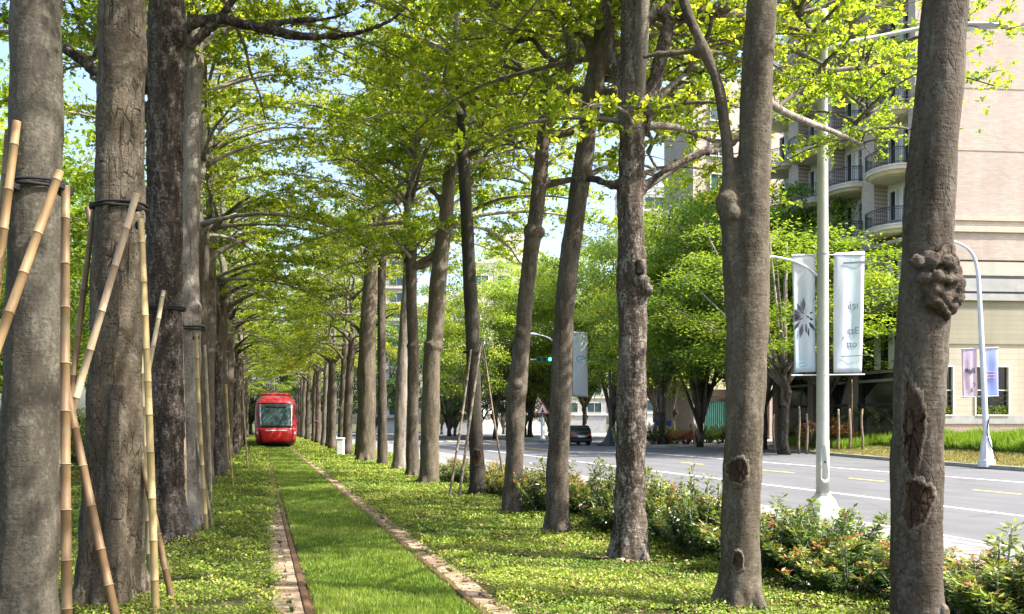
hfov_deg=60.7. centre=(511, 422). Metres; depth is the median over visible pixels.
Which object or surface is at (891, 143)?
window
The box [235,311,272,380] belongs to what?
avenue tree
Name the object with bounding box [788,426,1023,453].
tall grass
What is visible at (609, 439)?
lamp post
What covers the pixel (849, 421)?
wooden stake
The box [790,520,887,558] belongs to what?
hedge shrub
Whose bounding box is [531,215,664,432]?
street tree
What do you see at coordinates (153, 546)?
bamboo stake
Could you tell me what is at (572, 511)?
hedge shrub
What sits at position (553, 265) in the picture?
street tree
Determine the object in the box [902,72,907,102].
window
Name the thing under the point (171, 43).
avenue tree
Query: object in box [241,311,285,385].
avenue tree
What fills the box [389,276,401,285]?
window
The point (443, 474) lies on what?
hedge shrub
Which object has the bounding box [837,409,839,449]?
wooden stake
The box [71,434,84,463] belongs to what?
leafy bush
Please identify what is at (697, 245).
street tree
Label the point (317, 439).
avenue tree
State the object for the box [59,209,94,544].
bamboo stake
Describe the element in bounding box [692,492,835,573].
hedge shrub
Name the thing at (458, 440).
wooden prop
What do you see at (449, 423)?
street tree
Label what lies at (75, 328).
street tree
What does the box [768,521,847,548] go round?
hedge shrub
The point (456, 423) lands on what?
street tree
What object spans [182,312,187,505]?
bamboo stake
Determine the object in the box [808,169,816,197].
window
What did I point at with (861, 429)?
wooden stake
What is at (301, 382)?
avenue tree
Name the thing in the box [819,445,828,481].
access door
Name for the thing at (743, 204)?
avenue tree
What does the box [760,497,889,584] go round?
hedge shrub
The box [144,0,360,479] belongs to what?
avenue tree
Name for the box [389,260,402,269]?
window
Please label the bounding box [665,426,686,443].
corner shrub
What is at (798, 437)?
wooden stake
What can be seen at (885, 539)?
hedge shrub
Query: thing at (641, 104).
avenue tree
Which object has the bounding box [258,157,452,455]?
avenue tree
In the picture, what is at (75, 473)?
ground cover
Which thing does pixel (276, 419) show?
tram
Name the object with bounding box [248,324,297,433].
street tree
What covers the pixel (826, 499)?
street lamp
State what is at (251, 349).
avenue tree
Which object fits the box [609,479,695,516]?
hedge shrub
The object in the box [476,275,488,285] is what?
window
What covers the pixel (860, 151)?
window
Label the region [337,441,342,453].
door
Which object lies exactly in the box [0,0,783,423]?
sky
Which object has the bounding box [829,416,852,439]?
flowering shrub
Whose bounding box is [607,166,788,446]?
street tree
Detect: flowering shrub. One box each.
[666,433,676,443]
[676,429,695,443]
[792,420,815,442]
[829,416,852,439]
[830,422,857,440]
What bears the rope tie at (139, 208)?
attached to the avenue tree at (114, 447)
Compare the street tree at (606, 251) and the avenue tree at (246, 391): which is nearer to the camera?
the street tree at (606, 251)
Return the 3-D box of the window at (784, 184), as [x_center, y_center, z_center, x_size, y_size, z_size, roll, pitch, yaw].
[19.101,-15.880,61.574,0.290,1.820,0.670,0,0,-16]
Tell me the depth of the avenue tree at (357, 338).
48.42 m
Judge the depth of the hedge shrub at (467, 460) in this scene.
24.58 m
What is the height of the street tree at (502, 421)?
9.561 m
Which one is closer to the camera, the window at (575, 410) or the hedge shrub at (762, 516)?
the hedge shrub at (762, 516)
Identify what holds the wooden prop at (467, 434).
on the verge at (492, 591)
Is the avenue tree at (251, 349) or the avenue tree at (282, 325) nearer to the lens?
the avenue tree at (251, 349)
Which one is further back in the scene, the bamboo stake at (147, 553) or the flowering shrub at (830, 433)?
the flowering shrub at (830, 433)
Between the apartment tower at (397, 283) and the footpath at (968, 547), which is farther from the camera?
the apartment tower at (397, 283)
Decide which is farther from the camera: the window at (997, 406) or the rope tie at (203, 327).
the window at (997, 406)
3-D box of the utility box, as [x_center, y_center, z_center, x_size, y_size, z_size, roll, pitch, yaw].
[-8.330,1.180,42.500,0.400,0.880,0.360,0,0,0]
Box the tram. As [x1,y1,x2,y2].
[251,393,299,446]
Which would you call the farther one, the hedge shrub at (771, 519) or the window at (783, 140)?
the window at (783, 140)
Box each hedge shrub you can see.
[439,457,468,479]
[441,457,469,471]
[445,460,497,484]
[463,462,504,494]
[466,462,499,484]
[467,460,504,477]
[484,467,524,494]
[497,472,525,488]
[512,456,582,513]
[522,471,584,509]
[569,456,666,535]
[569,478,585,517]
[575,479,612,510]
[577,478,670,512]
[605,474,700,538]
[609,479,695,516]
[645,493,716,541]
[652,462,721,559]
[677,496,775,524]
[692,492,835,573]
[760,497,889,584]
[763,515,824,529]
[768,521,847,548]
[775,531,889,599]
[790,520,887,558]
[849,541,987,601]
[850,533,975,587]
[888,517,1023,613]
[944,552,1021,587]
[971,544,1023,613]
[975,586,1023,609]
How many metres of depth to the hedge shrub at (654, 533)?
11.66 m
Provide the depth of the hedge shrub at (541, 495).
15.66 m
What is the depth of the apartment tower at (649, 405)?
180.00 m
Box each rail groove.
[266,448,315,613]
[321,476,477,613]
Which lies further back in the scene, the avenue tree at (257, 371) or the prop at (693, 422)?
the avenue tree at (257, 371)
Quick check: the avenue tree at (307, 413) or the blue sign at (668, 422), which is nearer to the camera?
the blue sign at (668, 422)
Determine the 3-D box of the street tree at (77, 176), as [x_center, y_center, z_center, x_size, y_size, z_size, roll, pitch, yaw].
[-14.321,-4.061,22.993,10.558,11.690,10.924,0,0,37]
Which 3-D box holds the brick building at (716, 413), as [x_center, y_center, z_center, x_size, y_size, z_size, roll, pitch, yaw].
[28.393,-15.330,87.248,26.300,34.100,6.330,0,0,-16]
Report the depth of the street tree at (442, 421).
127.81 m
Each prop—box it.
[448,349,471,498]
[457,346,481,498]
[483,349,503,473]
[689,391,695,444]
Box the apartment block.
[770,0,1023,444]
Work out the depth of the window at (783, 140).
61.68 m
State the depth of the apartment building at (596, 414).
160.00 m
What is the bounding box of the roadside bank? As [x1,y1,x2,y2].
[769,445,1023,466]
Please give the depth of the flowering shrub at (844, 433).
49.38 m
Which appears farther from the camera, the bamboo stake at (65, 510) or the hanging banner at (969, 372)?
the hanging banner at (969, 372)
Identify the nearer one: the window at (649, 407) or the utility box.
the utility box
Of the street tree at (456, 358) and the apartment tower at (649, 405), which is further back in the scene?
the apartment tower at (649, 405)
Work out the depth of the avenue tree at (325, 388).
58.34 m
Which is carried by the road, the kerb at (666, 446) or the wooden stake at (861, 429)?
the kerb at (666, 446)
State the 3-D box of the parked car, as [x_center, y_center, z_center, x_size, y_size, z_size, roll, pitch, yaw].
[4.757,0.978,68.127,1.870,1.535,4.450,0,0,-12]
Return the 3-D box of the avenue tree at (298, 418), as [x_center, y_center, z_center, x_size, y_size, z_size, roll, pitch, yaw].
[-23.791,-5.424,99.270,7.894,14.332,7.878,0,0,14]
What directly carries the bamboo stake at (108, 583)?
on the verge at (235, 599)
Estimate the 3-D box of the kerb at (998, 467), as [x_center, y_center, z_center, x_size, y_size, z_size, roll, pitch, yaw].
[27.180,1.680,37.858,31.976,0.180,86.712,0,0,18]
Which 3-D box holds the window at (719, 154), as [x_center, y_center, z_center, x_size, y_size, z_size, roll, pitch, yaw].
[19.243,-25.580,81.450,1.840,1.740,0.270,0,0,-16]
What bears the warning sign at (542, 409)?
on the road
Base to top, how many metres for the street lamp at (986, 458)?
8.620 m
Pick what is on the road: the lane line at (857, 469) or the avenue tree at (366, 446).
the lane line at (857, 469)
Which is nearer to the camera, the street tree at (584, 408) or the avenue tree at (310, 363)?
the avenue tree at (310, 363)
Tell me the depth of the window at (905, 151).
50.00 m
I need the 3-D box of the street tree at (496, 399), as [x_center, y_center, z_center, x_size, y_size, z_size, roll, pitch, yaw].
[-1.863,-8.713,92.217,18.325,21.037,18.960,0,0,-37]
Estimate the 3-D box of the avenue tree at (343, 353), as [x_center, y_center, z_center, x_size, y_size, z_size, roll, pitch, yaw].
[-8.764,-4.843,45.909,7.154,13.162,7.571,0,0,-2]
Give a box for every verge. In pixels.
[58,432,273,613]
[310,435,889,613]
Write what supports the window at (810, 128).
in the apartment block
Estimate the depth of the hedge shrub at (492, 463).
21.83 m
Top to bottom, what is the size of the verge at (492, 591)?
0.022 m
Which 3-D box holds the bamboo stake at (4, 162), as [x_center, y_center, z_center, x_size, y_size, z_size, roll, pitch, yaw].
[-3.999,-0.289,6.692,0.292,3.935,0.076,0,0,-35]
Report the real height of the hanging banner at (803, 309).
1.918 m
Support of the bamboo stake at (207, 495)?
on the verge at (235, 599)
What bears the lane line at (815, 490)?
on the road
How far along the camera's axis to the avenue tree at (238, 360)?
50.93 m
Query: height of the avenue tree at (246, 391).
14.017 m
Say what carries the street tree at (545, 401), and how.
on the corner pavement
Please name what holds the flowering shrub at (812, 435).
on the roadside bank
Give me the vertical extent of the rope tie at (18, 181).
0.180 m
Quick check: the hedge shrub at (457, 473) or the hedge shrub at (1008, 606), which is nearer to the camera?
the hedge shrub at (1008, 606)
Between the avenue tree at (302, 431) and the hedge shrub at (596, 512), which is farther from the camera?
the avenue tree at (302, 431)
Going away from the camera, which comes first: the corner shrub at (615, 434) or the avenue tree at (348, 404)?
the avenue tree at (348, 404)
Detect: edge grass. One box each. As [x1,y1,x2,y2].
[262,462,285,613]
[271,460,341,613]
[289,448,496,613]
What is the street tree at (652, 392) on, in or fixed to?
on the corner pavement
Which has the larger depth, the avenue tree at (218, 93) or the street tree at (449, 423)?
the street tree at (449, 423)
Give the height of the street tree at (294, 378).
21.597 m
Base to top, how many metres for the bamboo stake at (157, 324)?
3.280 m
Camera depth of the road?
27.21 m
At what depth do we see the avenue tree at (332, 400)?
51.65 m
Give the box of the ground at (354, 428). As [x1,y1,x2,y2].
[248,424,608,597]
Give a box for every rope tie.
[3,176,73,195]
[89,199,147,229]
[148,305,185,311]
[183,324,204,339]
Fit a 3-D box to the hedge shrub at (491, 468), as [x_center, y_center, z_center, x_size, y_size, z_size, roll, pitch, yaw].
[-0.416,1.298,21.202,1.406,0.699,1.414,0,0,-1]
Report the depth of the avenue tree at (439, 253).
22.46 m
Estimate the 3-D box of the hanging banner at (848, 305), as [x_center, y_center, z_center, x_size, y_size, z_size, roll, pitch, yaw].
[5.529,-1.798,14.206,0.614,1.975,0.057,0,0,0]
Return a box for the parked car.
[569,425,591,444]
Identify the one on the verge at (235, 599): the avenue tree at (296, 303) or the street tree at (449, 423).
the avenue tree at (296, 303)
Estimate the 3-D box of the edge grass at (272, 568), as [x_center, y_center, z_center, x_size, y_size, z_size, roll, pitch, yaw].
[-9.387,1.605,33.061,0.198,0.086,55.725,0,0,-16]
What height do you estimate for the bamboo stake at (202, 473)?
2.990 m
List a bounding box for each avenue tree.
[0,0,63,613]
[0,0,452,549]
[0,1,386,483]
[62,3,358,488]
[72,0,161,613]
[86,39,359,469]
[90,0,437,528]
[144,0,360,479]
[202,71,324,463]
[202,155,321,456]
[203,127,324,459]
[205,182,312,453]
[214,197,308,449]
[216,218,298,448]
[228,235,291,447]
[231,245,301,443]
[235,309,286,435]
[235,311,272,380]
[235,336,285,433]
[237,322,285,425]
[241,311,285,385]
[244,24,461,460]
[244,326,278,437]
[248,329,274,395]
[249,0,617,484]
[253,0,549,477]
[256,326,322,435]
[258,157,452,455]
[259,286,340,437]
[260,320,324,436]
[261,267,355,440]
[267,251,376,445]
[268,291,323,438]
[271,207,397,448]
[271,272,344,434]
[272,251,377,442]
[272,352,322,435]
[277,53,485,463]
[277,227,397,358]
[281,256,360,370]
[284,204,402,437]
[288,183,423,453]
[292,237,386,445]
[294,150,434,326]
[310,11,521,468]
[316,0,619,495]
[384,0,840,517]
[400,0,845,535]
[441,0,981,612]
[443,0,1023,564]
[889,0,969,613]
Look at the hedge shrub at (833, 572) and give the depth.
7.98 m
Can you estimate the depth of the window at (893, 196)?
50.91 m
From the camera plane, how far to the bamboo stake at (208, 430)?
16.83 m
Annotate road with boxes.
[336,432,1023,547]
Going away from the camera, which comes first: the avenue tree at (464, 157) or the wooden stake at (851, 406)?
the avenue tree at (464, 157)
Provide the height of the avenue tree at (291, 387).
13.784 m
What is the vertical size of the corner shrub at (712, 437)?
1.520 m
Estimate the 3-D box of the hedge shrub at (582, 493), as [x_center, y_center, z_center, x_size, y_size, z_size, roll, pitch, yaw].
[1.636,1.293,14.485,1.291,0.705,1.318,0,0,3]
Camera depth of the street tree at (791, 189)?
55.73 m
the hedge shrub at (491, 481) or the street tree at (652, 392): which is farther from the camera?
the street tree at (652, 392)
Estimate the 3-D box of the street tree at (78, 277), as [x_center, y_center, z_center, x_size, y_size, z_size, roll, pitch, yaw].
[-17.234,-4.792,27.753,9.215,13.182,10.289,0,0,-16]
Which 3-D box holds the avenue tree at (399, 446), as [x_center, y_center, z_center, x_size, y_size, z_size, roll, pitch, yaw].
[-2.845,-5.853,29.223,7.699,15.235,7.194,0,0,-16]
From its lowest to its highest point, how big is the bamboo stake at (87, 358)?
3.527 m
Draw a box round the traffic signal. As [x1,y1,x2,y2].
[530,357,550,361]
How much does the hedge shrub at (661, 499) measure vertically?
0.926 m
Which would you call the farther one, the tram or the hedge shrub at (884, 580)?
the tram
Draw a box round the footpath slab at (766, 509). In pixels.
[647,487,803,515]
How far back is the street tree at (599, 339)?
86.52 m
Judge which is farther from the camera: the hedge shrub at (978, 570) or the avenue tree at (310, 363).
the avenue tree at (310, 363)
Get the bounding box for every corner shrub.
[612,425,616,439]
[646,422,670,443]
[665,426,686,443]
[683,421,710,442]
[703,425,721,442]
[708,421,724,442]
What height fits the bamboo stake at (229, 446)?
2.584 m
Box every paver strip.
[265,468,303,613]
[289,447,515,613]
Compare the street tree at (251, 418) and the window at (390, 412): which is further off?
the window at (390, 412)
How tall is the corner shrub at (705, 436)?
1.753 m
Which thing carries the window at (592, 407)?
in the apartment building at (596, 414)
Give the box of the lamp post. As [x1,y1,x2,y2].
[597,370,616,445]
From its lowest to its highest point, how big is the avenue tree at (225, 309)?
14.760 m
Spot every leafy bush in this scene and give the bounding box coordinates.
[71,407,85,466]
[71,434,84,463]
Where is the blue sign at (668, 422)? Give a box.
[654,420,671,425]
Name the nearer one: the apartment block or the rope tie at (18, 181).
the rope tie at (18, 181)
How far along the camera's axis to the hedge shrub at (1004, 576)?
6.47 m
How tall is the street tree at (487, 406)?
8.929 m
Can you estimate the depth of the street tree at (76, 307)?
34.06 m
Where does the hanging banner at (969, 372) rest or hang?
hanging from the street lamp at (986, 458)
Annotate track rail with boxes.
[266,450,312,613]
[288,447,489,613]
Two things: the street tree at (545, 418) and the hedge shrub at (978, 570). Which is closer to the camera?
the hedge shrub at (978, 570)
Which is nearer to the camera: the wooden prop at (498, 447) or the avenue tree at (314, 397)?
the wooden prop at (498, 447)
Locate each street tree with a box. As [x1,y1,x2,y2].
[0,54,146,369]
[0,104,92,393]
[0,162,94,375]
[0,243,92,399]
[247,306,340,414]
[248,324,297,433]
[248,325,322,411]
[265,357,376,412]
[319,305,422,432]
[337,307,452,419]
[386,302,504,435]
[417,241,597,438]
[417,276,538,439]
[418,393,465,433]
[440,368,484,435]
[441,365,506,422]
[479,257,608,435]
[479,258,590,436]
[480,254,617,401]
[481,366,550,436]
[481,389,525,433]
[501,246,611,424]
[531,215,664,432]
[531,367,576,426]
[557,179,724,440]
[573,268,713,438]
[574,218,723,445]
[578,207,677,430]
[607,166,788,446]
[616,180,833,386]
[647,175,867,448]
[647,212,901,454]
[710,268,897,429]
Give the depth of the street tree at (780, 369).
46.74 m
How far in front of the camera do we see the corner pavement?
93.19 m
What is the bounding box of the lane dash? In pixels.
[587,453,1016,493]
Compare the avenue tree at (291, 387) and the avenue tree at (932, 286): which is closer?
the avenue tree at (932, 286)
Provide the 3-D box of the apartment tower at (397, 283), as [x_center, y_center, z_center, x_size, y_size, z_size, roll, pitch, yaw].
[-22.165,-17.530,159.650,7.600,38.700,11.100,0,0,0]
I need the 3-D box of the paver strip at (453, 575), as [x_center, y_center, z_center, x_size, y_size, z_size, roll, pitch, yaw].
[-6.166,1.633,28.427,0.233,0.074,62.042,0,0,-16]
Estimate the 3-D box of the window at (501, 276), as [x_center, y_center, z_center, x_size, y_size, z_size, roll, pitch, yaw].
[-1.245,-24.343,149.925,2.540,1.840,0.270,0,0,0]
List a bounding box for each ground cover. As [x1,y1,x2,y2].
[71,462,80,488]
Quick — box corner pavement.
[461,433,771,445]
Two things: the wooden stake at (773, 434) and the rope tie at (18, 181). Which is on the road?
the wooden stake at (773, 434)
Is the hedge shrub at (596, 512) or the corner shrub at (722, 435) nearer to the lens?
the hedge shrub at (596, 512)
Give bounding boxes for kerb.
[337,435,1021,548]
[452,434,771,447]
[767,446,1023,471]
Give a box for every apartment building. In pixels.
[425,292,485,432]
[475,230,559,432]
[570,313,607,431]
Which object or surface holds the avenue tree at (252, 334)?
on the verge at (235, 599)
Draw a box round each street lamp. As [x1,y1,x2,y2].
[531,333,587,396]
[770,8,1008,523]
[954,241,998,466]
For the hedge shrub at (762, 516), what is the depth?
11.01 m
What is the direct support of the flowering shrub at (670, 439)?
on the corner pavement
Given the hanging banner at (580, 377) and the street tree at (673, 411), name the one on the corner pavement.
the street tree at (673, 411)
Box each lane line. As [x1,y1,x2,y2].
[439,444,1023,515]
[615,450,1023,482]
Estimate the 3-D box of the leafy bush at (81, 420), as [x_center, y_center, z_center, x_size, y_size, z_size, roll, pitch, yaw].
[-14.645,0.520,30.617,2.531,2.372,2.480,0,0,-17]
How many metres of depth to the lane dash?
26.67 m
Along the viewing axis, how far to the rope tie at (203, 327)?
13.31 m
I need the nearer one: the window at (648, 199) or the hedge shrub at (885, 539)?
the hedge shrub at (885, 539)
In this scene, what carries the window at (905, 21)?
in the apartment block
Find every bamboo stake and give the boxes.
[0,120,20,296]
[0,129,7,216]
[0,169,63,352]
[59,185,72,613]
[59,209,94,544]
[70,386,119,613]
[72,192,139,409]
[85,206,177,609]
[138,219,159,613]
[141,357,149,573]
[150,290,165,366]
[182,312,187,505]
[194,334,208,529]
[195,430,213,527]
[203,345,212,504]
[225,384,233,485]
[242,395,248,467]
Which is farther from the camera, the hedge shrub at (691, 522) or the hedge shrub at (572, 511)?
the hedge shrub at (572, 511)
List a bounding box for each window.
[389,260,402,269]
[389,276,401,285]
[389,293,401,301]
[389,325,398,334]
[389,405,394,414]
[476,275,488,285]
[497,275,510,284]
[571,403,577,412]
[587,403,601,412]
[645,197,663,207]
[647,400,652,410]
[709,106,717,121]
[709,137,721,157]
[709,173,721,191]
[779,135,787,160]
[779,183,787,205]
[780,41,787,63]
[808,119,816,145]
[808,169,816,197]
[845,99,854,126]
[845,152,854,181]
[845,205,854,236]
[858,148,861,180]
[858,202,861,236]
[888,20,898,38]
[888,75,898,100]
[888,132,898,163]
[888,189,898,222]
[890,251,900,283]
[902,11,907,38]
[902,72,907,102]
[902,127,907,161]
[946,365,953,415]
[975,365,1009,415]
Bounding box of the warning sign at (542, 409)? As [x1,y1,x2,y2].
[536,402,548,442]
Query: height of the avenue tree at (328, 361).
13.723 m
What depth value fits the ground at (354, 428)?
266.76 m
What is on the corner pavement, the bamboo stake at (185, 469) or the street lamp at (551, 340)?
the street lamp at (551, 340)
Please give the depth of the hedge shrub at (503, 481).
18.31 m
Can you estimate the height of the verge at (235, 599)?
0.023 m
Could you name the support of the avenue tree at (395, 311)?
on the verge at (492, 591)
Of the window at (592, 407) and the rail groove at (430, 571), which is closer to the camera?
the rail groove at (430, 571)
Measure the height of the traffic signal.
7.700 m
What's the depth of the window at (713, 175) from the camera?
81.38 m
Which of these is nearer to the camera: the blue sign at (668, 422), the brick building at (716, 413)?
the blue sign at (668, 422)
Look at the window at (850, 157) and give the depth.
54.80 m
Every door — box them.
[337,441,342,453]
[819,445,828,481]
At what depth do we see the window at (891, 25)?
51.08 m
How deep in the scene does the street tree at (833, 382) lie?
50.84 m
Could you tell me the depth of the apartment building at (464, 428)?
140.00 m
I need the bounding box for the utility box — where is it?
[336,438,344,454]
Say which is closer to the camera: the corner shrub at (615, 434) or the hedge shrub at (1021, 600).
the hedge shrub at (1021, 600)
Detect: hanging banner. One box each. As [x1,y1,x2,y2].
[572,332,587,395]
[789,256,815,372]
[833,251,871,372]
[961,349,977,395]
[985,348,998,395]
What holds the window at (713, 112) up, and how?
in the brick building at (716, 413)
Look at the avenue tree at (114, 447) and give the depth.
7.61 m
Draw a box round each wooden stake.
[772,414,774,452]
[797,406,800,453]
[805,414,808,453]
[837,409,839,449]
[848,408,851,450]
[851,380,852,439]
[860,409,863,448]
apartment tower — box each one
[370,214,406,432]
[614,185,663,430]
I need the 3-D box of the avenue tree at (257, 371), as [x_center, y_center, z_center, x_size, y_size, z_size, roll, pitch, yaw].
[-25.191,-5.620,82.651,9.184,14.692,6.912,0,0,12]
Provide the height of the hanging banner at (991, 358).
1.881 m
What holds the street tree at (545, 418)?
on the road
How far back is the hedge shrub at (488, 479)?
19.53 m
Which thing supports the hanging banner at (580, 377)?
hanging from the street lamp at (551, 340)
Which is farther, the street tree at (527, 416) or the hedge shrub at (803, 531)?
the street tree at (527, 416)
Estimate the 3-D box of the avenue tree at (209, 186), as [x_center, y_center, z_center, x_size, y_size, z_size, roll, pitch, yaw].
[-7.144,-5.284,21.403,6.132,14.035,7.184,0,0,39]
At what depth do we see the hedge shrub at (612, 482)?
13.72 m
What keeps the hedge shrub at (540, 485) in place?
on the verge at (492, 591)
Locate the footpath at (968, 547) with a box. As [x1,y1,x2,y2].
[310,432,1023,568]
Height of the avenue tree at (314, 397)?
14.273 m
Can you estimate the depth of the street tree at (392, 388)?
118.21 m
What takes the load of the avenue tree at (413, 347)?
on the verge at (492, 591)
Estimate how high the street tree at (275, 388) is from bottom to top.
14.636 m
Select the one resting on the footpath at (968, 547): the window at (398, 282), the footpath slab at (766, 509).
the footpath slab at (766, 509)
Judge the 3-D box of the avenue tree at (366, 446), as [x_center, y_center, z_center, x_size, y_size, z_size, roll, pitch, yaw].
[-5.556,-7.140,36.151,8.011,17.870,8.478,0,0,32]
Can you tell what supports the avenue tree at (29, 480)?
on the verge at (235, 599)
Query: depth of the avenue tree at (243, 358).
54.88 m
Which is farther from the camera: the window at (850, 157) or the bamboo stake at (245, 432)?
the window at (850, 157)
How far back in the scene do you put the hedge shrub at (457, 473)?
22.45 m
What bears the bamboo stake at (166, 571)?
on the verge at (235, 599)
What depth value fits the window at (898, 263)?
50.75 m
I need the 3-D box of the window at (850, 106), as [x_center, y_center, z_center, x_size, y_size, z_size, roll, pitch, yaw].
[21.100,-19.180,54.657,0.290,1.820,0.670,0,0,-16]
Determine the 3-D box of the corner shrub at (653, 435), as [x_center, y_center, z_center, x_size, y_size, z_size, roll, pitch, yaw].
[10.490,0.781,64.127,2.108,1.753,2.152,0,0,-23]
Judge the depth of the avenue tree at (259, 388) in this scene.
103.62 m
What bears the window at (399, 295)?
in the apartment tower at (397, 283)
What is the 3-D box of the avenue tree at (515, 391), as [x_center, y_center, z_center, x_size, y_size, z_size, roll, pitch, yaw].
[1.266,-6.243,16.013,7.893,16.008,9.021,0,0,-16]
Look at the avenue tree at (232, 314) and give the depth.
38.90 m
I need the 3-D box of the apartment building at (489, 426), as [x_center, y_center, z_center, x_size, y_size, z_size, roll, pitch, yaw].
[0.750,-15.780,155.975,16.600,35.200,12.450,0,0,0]
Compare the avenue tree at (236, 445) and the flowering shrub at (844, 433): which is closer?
the avenue tree at (236, 445)
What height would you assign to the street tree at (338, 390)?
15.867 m
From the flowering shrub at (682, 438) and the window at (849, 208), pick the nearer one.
the window at (849, 208)
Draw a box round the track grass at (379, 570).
[267,446,479,613]
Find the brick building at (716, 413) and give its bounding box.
[664,76,783,438]
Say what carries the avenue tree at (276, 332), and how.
on the verge at (235, 599)
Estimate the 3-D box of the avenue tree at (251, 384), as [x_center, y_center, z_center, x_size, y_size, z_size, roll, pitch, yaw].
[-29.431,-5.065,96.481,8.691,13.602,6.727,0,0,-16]
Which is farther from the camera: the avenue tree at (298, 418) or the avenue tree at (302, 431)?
the avenue tree at (298, 418)
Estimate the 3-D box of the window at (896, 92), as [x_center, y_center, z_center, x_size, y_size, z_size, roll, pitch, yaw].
[22.182,-19.180,50.910,0.290,1.820,0.670,0,0,-16]
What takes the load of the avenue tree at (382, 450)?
on the verge at (492, 591)
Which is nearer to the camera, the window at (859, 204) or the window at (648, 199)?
the window at (859, 204)
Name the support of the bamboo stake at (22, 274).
on the verge at (235, 599)
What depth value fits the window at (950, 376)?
48.31 m
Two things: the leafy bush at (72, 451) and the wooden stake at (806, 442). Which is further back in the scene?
the wooden stake at (806, 442)
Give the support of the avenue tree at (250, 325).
on the verge at (235, 599)
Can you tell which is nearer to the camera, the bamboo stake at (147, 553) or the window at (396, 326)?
the bamboo stake at (147, 553)
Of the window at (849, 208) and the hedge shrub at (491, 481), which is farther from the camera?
the window at (849, 208)
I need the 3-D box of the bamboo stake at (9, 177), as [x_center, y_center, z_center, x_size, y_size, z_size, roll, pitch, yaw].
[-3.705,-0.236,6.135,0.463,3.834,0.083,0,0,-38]
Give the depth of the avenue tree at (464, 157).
19.04 m
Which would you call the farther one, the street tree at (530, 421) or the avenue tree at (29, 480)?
the street tree at (530, 421)
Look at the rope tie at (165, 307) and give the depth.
11.28 m
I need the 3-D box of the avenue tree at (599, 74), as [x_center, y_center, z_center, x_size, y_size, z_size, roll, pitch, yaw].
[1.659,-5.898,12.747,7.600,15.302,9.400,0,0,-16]
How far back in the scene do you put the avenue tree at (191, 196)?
13.39 m
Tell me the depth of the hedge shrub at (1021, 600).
6.51 m
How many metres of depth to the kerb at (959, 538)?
13.54 m
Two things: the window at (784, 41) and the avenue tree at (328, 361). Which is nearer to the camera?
the avenue tree at (328, 361)

